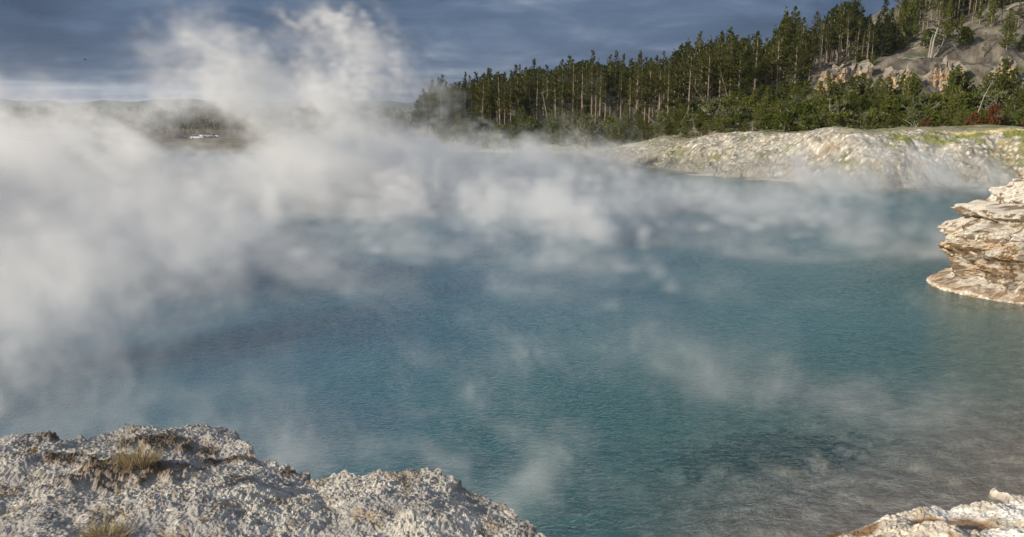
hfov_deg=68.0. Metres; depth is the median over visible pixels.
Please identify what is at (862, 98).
young pine
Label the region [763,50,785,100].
pine tree
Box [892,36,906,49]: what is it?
leafy shrub
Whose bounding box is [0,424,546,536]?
rock ledge
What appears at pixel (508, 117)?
leafy shrub
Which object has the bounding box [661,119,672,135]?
young pine
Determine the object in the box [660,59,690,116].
pine tree
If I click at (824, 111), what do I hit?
young pine
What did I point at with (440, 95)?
pine tree
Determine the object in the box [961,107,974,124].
young pine
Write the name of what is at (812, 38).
pine tree
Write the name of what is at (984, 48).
pine tree
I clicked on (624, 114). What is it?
young pine
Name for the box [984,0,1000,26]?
young pine
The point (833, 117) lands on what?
leafy shrub
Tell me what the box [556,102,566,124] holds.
young pine
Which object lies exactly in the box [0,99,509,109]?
hills
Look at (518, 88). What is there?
pine tree
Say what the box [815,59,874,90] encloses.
rock outcrop
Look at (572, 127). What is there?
bush
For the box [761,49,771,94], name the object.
pine tree
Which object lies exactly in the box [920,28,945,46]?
leafy shrub
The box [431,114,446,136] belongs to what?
young pine
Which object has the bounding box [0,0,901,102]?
sky
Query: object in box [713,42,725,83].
pine tree
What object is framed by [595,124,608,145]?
young pine
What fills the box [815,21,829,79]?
pine tree
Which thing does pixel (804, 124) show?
leafy shrub
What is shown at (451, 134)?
leafy shrub
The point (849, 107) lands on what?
young pine
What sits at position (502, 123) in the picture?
young pine
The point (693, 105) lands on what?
leafy shrub
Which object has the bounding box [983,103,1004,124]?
red shrub
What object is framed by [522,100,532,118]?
young pine
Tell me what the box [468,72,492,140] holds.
pine tree
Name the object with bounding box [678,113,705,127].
leafy shrub
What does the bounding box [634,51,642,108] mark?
pine tree
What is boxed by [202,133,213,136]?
parked car
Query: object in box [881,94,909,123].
leafy shrub
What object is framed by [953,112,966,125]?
young pine
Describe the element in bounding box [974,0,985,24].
young pine
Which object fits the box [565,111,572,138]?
young pine
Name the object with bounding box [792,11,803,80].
pine tree
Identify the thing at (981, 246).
rock cliff
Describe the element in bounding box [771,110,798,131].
leafy shrub
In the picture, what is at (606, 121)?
leafy shrub
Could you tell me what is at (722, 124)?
young pine
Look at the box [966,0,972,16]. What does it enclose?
pine tree
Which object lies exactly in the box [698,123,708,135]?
young pine
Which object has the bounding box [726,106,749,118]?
grey shrub
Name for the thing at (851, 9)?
pine tree
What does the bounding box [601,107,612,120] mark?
young pine
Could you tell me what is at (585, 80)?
pine tree
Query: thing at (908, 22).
young pine
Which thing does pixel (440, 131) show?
young pine
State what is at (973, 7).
spruce tree
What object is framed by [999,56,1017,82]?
rock outcrop
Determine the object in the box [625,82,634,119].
pine tree
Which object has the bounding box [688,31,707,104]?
pine tree
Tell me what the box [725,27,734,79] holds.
pine tree
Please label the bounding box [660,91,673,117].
young pine
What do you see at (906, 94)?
young pine
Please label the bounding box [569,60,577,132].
pine tree
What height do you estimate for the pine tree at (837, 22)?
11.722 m
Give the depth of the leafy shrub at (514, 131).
105.42 m
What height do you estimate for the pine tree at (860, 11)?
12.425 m
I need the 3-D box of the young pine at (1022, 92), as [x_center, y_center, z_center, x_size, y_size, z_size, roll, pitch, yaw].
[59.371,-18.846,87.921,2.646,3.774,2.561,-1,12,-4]
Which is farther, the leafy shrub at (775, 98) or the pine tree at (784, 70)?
the pine tree at (784, 70)
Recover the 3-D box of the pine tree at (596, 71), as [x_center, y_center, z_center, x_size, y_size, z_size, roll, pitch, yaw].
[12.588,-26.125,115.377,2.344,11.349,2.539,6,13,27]
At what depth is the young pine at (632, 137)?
99.77 m
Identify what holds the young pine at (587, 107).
on the ground
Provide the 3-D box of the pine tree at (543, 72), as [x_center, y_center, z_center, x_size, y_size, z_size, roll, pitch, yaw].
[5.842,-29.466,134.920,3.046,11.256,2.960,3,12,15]
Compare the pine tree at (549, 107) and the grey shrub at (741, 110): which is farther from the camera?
the pine tree at (549, 107)
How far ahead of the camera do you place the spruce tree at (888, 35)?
145.27 m
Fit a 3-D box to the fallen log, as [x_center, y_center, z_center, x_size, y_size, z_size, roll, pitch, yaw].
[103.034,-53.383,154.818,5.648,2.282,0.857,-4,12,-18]
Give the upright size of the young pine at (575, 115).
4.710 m
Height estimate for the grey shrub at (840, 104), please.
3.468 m
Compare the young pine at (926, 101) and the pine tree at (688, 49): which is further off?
the pine tree at (688, 49)
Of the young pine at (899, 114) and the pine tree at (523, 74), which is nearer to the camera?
the young pine at (899, 114)
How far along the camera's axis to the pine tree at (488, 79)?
122.44 m
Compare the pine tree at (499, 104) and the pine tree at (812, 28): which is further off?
the pine tree at (812, 28)
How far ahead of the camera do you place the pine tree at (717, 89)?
121.83 m
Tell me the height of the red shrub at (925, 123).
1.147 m
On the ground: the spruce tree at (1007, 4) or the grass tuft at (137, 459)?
the spruce tree at (1007, 4)
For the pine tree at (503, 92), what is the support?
on the ground
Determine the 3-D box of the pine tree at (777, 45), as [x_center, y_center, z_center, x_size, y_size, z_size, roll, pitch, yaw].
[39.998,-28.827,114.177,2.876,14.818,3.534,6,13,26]
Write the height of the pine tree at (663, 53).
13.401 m
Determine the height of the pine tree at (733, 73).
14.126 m
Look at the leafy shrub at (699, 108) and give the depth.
109.91 m
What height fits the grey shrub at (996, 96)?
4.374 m
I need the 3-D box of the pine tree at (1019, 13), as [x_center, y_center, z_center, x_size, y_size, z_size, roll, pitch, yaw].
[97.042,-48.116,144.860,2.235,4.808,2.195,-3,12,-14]
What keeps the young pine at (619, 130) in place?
on the ground
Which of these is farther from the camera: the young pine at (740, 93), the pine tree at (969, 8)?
the pine tree at (969, 8)
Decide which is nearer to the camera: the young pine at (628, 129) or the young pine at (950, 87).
the young pine at (950, 87)
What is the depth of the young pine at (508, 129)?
107.12 m
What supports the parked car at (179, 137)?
on the ground
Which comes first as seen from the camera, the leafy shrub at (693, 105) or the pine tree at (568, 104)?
the leafy shrub at (693, 105)
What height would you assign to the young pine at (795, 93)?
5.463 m
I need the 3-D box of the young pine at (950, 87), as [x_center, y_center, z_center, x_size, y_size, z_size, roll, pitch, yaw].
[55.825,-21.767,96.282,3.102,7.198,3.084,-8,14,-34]
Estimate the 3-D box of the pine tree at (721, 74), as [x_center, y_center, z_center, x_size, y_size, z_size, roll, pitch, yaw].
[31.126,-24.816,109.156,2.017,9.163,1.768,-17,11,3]
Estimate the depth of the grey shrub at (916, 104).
87.96 m
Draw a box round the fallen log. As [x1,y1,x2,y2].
[1005,2,1023,10]
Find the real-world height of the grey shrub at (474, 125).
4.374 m
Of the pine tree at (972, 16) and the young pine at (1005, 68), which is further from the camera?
the pine tree at (972, 16)
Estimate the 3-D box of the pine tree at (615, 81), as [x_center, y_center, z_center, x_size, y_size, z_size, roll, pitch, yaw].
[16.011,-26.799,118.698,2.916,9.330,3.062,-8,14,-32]
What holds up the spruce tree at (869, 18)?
on the ground
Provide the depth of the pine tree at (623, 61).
143.30 m
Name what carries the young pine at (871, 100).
on the ground
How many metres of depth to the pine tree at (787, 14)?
137.51 m
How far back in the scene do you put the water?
23.87 m
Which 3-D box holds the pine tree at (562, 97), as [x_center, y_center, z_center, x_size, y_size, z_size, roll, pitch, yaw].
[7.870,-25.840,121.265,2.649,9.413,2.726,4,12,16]
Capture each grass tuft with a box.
[67,516,142,536]
[110,444,166,468]
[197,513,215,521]
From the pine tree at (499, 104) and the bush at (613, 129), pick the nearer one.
the bush at (613, 129)
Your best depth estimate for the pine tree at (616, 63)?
144.01 m
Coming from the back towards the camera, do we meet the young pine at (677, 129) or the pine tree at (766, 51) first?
the pine tree at (766, 51)
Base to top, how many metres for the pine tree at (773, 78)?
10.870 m
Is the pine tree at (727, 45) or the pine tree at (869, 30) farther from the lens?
the pine tree at (869, 30)
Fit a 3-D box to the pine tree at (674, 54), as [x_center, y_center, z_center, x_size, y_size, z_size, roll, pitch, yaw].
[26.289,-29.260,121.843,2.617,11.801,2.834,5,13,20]
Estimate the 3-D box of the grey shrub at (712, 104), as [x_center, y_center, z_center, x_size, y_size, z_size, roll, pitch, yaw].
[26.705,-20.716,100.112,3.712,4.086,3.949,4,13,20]
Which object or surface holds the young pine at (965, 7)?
on the ground
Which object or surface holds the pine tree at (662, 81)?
on the ground
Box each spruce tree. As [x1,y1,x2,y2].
[857,14,877,59]
[868,15,882,56]
[870,0,897,56]
[883,7,897,49]
[949,0,963,22]
[954,0,965,14]
[959,0,984,11]
[996,0,1015,6]
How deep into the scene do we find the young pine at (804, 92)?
102.77 m
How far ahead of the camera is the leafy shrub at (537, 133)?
108.52 m
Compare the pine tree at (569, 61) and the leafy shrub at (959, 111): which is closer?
the leafy shrub at (959, 111)
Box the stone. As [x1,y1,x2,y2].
[166,508,176,510]
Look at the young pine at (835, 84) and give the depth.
101.36 m
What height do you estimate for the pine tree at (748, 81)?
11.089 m
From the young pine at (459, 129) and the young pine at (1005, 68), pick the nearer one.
the young pine at (1005, 68)
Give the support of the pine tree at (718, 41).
on the ground
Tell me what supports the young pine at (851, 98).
on the ground
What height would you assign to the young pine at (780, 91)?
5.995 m
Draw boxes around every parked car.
[174,135,187,138]
[190,135,203,138]
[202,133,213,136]
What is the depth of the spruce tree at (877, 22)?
146.95 m
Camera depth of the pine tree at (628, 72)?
123.36 m
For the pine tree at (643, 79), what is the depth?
123.49 m
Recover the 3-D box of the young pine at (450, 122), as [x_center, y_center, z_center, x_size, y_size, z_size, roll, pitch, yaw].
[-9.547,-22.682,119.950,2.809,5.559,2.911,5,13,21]
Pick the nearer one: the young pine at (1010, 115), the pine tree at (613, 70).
the young pine at (1010, 115)
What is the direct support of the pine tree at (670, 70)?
on the ground
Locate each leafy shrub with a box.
[439,130,461,144]
[458,117,475,140]
[472,117,483,140]
[482,123,511,148]
[502,124,529,149]
[503,114,516,129]
[511,120,538,145]
[528,129,543,143]
[530,118,547,141]
[540,121,560,143]
[565,109,589,125]
[596,115,617,139]
[601,117,631,141]
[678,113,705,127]
[679,100,695,121]
[692,110,706,123]
[697,102,706,122]
[706,101,733,121]
[727,113,753,127]
[737,95,758,116]
[751,95,787,117]
[760,113,775,129]
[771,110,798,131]
[786,101,821,130]
[789,115,822,130]
[799,98,825,119]
[816,95,842,112]
[821,96,844,123]
[824,113,841,126]
[833,112,855,127]
[854,56,866,63]
[860,107,884,128]
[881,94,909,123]
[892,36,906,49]
[908,107,934,126]
[914,91,947,117]
[916,109,940,126]
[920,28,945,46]
[941,96,967,119]
[949,108,982,123]
[955,26,976,45]
[958,91,978,112]
[965,90,994,110]
[975,109,989,124]
[1009,110,1023,126]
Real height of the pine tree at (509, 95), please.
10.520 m
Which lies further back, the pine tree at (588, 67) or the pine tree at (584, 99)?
the pine tree at (588, 67)
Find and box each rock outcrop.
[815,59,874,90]
[880,66,915,89]
[924,55,967,90]
[987,64,1001,83]
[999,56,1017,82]
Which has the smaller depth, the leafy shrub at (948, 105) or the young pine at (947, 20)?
the leafy shrub at (948, 105)
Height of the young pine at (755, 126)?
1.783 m
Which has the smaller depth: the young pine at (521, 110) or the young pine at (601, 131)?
the young pine at (601, 131)
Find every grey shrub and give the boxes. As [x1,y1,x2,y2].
[466,120,484,144]
[538,115,549,132]
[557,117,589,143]
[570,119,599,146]
[580,114,596,137]
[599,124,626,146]
[601,104,622,118]
[616,108,625,118]
[650,109,668,135]
[666,102,693,118]
[690,98,704,110]
[700,96,725,122]
[717,105,742,121]
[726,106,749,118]
[739,107,761,120]
[775,95,811,112]
[807,113,825,128]
[830,100,854,121]
[848,113,861,128]
[869,112,888,128]
[901,110,929,126]
[902,92,939,124]
[939,105,955,117]
[968,90,997,109]
[982,88,1018,115]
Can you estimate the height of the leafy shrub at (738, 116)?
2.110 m
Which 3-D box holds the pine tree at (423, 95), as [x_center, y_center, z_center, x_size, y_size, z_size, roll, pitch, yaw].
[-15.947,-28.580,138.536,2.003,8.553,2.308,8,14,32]
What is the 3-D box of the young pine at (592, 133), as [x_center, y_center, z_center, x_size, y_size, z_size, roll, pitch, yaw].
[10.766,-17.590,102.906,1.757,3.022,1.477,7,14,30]
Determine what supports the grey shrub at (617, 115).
on the ground
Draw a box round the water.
[0,151,1023,536]
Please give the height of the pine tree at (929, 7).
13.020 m
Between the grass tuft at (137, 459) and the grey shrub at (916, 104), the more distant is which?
the grey shrub at (916, 104)
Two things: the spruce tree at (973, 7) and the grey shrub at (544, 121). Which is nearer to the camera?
the grey shrub at (544, 121)
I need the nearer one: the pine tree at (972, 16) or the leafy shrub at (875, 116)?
the leafy shrub at (875, 116)
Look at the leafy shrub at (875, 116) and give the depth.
82.03 m
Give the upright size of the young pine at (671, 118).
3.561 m
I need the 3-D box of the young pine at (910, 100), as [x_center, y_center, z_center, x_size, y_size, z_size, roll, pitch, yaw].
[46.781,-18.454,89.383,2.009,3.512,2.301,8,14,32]
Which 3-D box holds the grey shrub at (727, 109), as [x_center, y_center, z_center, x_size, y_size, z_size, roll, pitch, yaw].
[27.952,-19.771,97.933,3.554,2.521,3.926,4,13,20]
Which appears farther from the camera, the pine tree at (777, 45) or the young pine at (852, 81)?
the pine tree at (777, 45)
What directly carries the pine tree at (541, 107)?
on the ground
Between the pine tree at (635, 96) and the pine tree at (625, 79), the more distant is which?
the pine tree at (625, 79)
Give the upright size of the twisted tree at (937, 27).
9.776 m
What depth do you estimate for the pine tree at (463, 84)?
123.79 m
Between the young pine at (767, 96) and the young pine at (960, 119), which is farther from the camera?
the young pine at (767, 96)
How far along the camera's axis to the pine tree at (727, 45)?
115.91 m
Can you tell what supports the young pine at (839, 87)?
on the ground
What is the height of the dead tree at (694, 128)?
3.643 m
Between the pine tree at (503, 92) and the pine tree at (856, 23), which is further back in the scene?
the pine tree at (856, 23)
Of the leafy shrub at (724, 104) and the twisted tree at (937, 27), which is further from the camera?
the twisted tree at (937, 27)
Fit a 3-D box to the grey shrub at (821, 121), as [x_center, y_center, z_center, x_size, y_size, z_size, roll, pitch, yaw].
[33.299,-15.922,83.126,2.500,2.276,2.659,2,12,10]
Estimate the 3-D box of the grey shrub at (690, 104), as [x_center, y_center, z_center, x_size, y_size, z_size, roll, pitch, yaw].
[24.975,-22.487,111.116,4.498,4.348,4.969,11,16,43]
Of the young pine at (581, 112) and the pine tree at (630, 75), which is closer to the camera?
the young pine at (581, 112)
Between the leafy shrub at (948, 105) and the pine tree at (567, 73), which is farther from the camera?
the pine tree at (567, 73)
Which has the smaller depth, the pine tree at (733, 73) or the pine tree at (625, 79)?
the pine tree at (733, 73)
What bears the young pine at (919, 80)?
on the ground
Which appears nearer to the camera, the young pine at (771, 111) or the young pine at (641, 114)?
the young pine at (771, 111)
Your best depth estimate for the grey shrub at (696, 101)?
112.67 m
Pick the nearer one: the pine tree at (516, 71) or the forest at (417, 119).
the pine tree at (516, 71)
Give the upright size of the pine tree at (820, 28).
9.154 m
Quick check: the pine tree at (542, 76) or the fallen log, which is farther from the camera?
the fallen log
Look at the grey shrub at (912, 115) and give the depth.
80.57 m
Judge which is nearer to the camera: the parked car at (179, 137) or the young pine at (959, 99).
the young pine at (959, 99)
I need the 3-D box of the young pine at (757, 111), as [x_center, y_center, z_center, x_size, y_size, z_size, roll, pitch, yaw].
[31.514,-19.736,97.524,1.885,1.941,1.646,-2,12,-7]
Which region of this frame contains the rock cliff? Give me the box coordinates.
[924,168,1023,309]
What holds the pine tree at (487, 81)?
on the ground
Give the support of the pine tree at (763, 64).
on the ground
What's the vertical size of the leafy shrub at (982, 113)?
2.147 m
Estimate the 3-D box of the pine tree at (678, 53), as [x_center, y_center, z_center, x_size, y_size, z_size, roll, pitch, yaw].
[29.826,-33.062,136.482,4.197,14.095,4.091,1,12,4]
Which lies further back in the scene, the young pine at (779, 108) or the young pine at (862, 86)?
the young pine at (862, 86)
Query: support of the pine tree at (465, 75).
on the ground
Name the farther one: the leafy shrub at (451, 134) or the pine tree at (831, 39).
the pine tree at (831, 39)
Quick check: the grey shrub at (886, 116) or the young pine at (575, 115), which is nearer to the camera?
the grey shrub at (886, 116)
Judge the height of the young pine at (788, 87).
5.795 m
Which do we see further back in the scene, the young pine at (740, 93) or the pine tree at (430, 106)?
the pine tree at (430, 106)
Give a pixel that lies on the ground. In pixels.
(952, 158)
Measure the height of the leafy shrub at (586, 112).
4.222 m
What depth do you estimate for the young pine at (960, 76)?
97.31 m
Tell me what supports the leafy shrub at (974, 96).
on the ground
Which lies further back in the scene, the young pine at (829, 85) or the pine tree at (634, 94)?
the pine tree at (634, 94)
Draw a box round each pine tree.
[418,92,428,132]
[419,88,429,130]
[419,101,427,137]
[421,99,433,137]
[422,92,438,136]
[426,93,444,141]
[427,77,444,131]
[429,89,449,129]
[435,74,452,117]
[441,81,451,128]
[441,83,456,116]
[443,91,452,125]
[447,83,463,136]
[449,99,460,131]
[454,84,469,118]
[459,71,467,103]
[460,78,476,118]
[467,75,474,115]
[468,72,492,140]
[468,84,485,115]
[468,88,476,121]
[470,72,482,108]
[482,68,498,115]
[483,83,496,124]
[485,72,491,126]
[487,71,502,124]
[491,73,503,121]
[495,72,509,127]
[500,73,518,136]
[507,65,524,114]
[510,73,528,126]
[512,70,523,111]
[519,73,534,106]
[520,67,532,93]
[522,73,534,115]
[529,58,536,113]
[531,71,543,122]
[531,74,542,114]
[534,66,544,114]
[534,72,553,122]
[536,70,548,119]
[537,72,551,112]
[538,74,546,120]
[543,65,556,104]
[543,91,554,125]
[546,74,562,118]
[553,61,565,119]
[554,59,569,109]
[554,77,568,131]
[556,69,576,130]
[558,69,565,116]
[559,64,585,110]
[561,55,581,116]
[563,84,572,112]
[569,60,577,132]
[571,66,588,103]
[572,81,587,119]
[574,65,590,108]
[581,63,592,102]
[583,61,589,106]
[584,50,604,122]
[584,58,601,114]
[586,59,601,130]
[593,67,608,122]
[597,69,619,119]
[602,54,617,109]
[606,66,613,114]
[606,67,623,114]
[612,51,620,112]
[612,66,627,113]
[616,69,628,117]
[618,58,638,108]
[619,53,625,116]
[622,68,628,109]
[624,75,639,107]
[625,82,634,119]
[626,61,634,89]
[628,76,640,125]
[629,64,650,128]
[632,50,645,85]
[632,74,655,124]
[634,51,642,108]
[640,57,653,108]
[640,59,644,111]
[642,58,663,124]
[651,55,660,120]
[651,58,657,119]
[652,59,667,111]
[653,51,667,109]
[658,58,676,106]
[658,68,665,108]
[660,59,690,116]
[662,57,668,100]
[662,65,685,110]
[664,65,670,112]
[667,45,688,101]
[668,49,682,84]
[676,49,687,96]
[679,47,703,110]
[679,60,688,99]
[680,38,692,99]
[684,47,702,99]
[686,41,700,99]
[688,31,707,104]
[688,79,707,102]
[691,34,708,106]
[692,57,708,97]
[699,39,712,97]
[699,53,719,102]
[700,49,721,99]
[703,45,718,99]
[708,34,729,98]
[709,44,740,99]
[710,39,718,101]
[711,31,746,95]
[713,35,721,97]
[713,36,740,100]
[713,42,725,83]
[718,42,730,100]
[718,65,732,98]
[722,37,754,104]
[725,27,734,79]
[733,31,771,102]
[736,38,752,95]
[737,57,753,94]
[739,44,754,101]
[746,36,756,96]
[752,44,770,97]
[752,46,764,87]
[758,37,778,85]
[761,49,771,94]
[761,53,780,95]
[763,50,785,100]
[768,25,777,62]
[770,26,788,93]
[774,12,789,82]
[774,19,794,88]
[777,6,791,89]
[777,29,804,93]
[781,30,790,88]
[783,33,819,96]
[785,38,814,98]
[787,5,803,83]
[790,32,812,75]
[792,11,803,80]
[795,17,809,91]
[800,30,816,97]
[807,11,825,63]
[807,32,816,87]
[809,23,821,47]
[810,36,818,68]
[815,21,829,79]
[817,20,828,65]
[817,28,835,70]
[827,6,837,61]
[827,17,834,66]
[835,7,845,64]
[835,7,845,65]
[841,2,858,59]
[843,8,856,65]
[847,8,861,61]
[848,35,864,63]
[853,0,864,54]
[854,14,864,57]
[861,30,866,56]
[866,24,872,58]
[869,26,880,58]
[893,0,908,39]
[897,0,911,30]
[915,0,925,39]
[920,1,930,34]
[922,0,939,27]
[932,0,943,26]
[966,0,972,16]
[970,2,975,29]
[981,32,986,56]
[999,0,1009,22]
[1015,3,1023,26]
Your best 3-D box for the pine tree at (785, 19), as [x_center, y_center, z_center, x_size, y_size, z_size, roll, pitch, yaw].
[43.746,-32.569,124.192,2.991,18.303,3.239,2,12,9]
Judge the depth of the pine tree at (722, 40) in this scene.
111.99 m
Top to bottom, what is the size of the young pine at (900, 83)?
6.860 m
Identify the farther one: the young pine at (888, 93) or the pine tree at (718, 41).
the pine tree at (718, 41)
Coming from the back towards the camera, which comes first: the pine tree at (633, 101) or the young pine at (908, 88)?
the pine tree at (633, 101)
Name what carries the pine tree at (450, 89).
on the ground
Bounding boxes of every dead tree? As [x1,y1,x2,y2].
[687,114,699,138]
[977,81,995,112]
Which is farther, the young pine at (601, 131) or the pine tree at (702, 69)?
the pine tree at (702, 69)
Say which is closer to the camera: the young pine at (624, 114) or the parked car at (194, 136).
the young pine at (624, 114)
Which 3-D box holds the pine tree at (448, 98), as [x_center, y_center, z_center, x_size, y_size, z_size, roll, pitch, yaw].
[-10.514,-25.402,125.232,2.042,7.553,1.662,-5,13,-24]
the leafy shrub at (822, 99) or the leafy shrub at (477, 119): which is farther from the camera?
the leafy shrub at (477, 119)
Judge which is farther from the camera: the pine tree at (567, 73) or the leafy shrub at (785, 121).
the pine tree at (567, 73)
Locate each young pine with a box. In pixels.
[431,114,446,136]
[435,121,443,142]
[442,107,461,138]
[452,112,464,140]
[463,130,476,145]
[477,114,491,135]
[479,119,490,142]
[494,122,506,143]
[495,106,508,125]
[504,122,518,146]
[507,107,529,136]
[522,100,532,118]
[543,110,563,137]
[553,123,567,146]
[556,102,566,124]
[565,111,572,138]
[568,109,579,133]
[576,107,587,128]
[584,99,590,113]
[586,128,596,147]
[590,96,604,124]
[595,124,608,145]
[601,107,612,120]
[609,119,628,145]
[621,101,635,120]
[623,112,634,131]
[623,122,633,142]
[627,129,640,142]
[629,109,647,141]
[636,120,650,141]
[639,107,643,121]
[642,99,651,119]
[643,119,654,139]
[645,126,655,138]
[653,112,665,135]
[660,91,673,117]
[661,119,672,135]
[664,110,677,129]
[667,109,683,127]
[668,115,675,134]
[672,124,678,136]
[675,103,686,120]
[678,116,699,137]
[696,118,707,130]
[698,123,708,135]
[706,118,713,130]
[711,115,721,130]
[712,115,732,132]
[720,90,742,118]
[730,88,745,107]
[737,119,750,131]
[749,87,759,119]
[751,107,760,119]
[751,119,761,131]
[756,85,764,101]
[758,85,773,111]
[758,116,767,130]
[766,101,776,115]
[772,81,786,113]
[773,98,790,118]
[782,96,793,111]
[784,84,792,101]
[787,85,801,106]
[799,82,810,102]
[811,80,826,99]
[817,104,829,127]
[818,75,834,103]
[829,80,838,98]
[836,80,847,98]
[839,91,864,119]
[839,96,853,112]
[841,76,860,109]
[844,72,873,111]
[854,95,865,121]
[857,79,877,116]
[858,110,864,128]
[860,115,871,129]
[863,94,879,124]
[868,76,895,102]
[870,52,877,64]
[872,93,885,109]
[873,75,886,106]
[877,90,902,123]
[882,114,900,127]
[891,112,905,126]
[893,74,916,117]
[896,0,922,44]
[896,6,906,32]
[899,76,921,101]
[900,92,909,124]
[902,97,913,119]
[903,10,922,36]
[903,108,912,125]
[908,73,921,105]
[909,75,924,102]
[920,94,935,107]
[932,64,966,101]
[936,0,952,16]
[938,110,953,125]
[939,10,955,36]
[943,68,962,98]
[946,0,953,16]
[947,84,968,117]
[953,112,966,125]
[955,14,964,36]
[958,72,975,93]
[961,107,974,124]
[964,0,975,12]
[973,72,999,92]
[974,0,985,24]
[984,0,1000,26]
[985,57,1022,105]
[988,72,1013,104]
[997,113,1008,125]
[998,7,1020,50]
[999,94,1011,115]
[1002,111,1012,124]
[1004,91,1021,113]
[1006,67,1023,101]
[1006,110,1016,125]
[1016,34,1023,51]
[1019,90,1023,107]
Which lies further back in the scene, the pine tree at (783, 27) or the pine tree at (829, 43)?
the pine tree at (829, 43)
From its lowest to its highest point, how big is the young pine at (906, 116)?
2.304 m
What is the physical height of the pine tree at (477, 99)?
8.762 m
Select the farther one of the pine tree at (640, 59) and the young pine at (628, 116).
the pine tree at (640, 59)
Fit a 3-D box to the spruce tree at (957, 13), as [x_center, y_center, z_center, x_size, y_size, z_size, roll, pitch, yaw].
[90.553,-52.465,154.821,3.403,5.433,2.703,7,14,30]
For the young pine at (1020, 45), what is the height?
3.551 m
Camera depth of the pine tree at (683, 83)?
115.75 m
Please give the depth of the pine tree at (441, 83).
135.08 m
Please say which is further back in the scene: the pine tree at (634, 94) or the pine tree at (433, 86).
the pine tree at (433, 86)
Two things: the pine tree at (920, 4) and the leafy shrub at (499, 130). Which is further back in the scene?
the pine tree at (920, 4)
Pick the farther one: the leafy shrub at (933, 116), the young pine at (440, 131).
the young pine at (440, 131)
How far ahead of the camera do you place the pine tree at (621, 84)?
115.09 m
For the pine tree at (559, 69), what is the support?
on the ground
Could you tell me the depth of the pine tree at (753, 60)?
130.39 m
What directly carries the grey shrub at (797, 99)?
on the ground
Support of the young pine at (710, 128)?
on the ground
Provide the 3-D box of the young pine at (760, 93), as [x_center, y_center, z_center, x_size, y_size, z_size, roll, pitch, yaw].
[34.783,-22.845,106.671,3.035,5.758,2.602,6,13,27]
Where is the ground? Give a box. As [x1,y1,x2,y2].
[0,0,1023,536]
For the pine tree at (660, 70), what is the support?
on the ground
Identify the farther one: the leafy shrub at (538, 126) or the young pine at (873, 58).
the young pine at (873, 58)
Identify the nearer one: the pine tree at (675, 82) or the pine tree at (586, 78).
the pine tree at (675, 82)
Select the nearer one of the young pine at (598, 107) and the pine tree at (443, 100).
the young pine at (598, 107)
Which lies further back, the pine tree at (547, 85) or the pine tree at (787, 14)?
the pine tree at (787, 14)
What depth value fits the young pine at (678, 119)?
103.61 m
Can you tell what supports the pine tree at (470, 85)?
on the ground
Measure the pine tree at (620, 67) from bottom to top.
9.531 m
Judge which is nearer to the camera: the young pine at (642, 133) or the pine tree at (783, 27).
the young pine at (642, 133)
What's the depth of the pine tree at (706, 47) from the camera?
128.92 m
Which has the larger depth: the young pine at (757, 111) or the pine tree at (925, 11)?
the pine tree at (925, 11)
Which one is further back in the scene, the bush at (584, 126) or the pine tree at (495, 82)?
the pine tree at (495, 82)
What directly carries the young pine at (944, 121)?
on the ground
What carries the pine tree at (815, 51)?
on the ground
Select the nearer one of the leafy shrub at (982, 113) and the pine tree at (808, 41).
the leafy shrub at (982, 113)
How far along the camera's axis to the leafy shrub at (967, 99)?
89.49 m
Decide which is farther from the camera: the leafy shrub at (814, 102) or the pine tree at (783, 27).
the pine tree at (783, 27)
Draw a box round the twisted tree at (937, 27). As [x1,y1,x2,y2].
[928,6,962,57]
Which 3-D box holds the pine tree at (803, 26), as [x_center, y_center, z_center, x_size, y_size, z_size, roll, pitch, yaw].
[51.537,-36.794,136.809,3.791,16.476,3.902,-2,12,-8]
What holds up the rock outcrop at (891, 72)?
on the ground
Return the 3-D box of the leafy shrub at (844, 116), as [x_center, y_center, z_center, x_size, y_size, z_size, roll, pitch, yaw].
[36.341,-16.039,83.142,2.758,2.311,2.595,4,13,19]
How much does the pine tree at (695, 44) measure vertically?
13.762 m
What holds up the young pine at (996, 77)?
on the ground
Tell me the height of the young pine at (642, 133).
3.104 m
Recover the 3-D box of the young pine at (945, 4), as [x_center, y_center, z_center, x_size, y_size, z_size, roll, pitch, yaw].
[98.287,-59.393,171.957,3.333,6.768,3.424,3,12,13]
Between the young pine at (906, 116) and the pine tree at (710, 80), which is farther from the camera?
the pine tree at (710, 80)
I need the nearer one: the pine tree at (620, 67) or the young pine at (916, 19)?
the pine tree at (620, 67)
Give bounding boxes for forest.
[0,105,428,136]
[410,0,902,133]
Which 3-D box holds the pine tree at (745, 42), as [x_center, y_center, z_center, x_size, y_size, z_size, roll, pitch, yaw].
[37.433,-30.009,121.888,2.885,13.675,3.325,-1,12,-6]
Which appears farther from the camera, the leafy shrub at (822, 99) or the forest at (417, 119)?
the forest at (417, 119)
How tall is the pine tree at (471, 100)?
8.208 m
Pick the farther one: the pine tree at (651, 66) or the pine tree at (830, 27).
the pine tree at (830, 27)
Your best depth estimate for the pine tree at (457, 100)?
121.34 m
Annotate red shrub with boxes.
[920,117,931,126]
[964,112,981,124]
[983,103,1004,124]
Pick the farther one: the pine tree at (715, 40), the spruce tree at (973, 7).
the spruce tree at (973, 7)
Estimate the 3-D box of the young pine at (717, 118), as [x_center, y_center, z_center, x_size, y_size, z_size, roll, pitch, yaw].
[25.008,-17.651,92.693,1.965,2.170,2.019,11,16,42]
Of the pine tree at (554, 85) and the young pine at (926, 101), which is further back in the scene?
the pine tree at (554, 85)
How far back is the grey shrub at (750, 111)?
99.27 m
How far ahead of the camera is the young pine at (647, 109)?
116.56 m
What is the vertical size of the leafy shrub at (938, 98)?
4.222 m
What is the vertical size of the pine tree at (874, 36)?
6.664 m
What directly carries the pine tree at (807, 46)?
on the ground
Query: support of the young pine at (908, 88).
on the ground

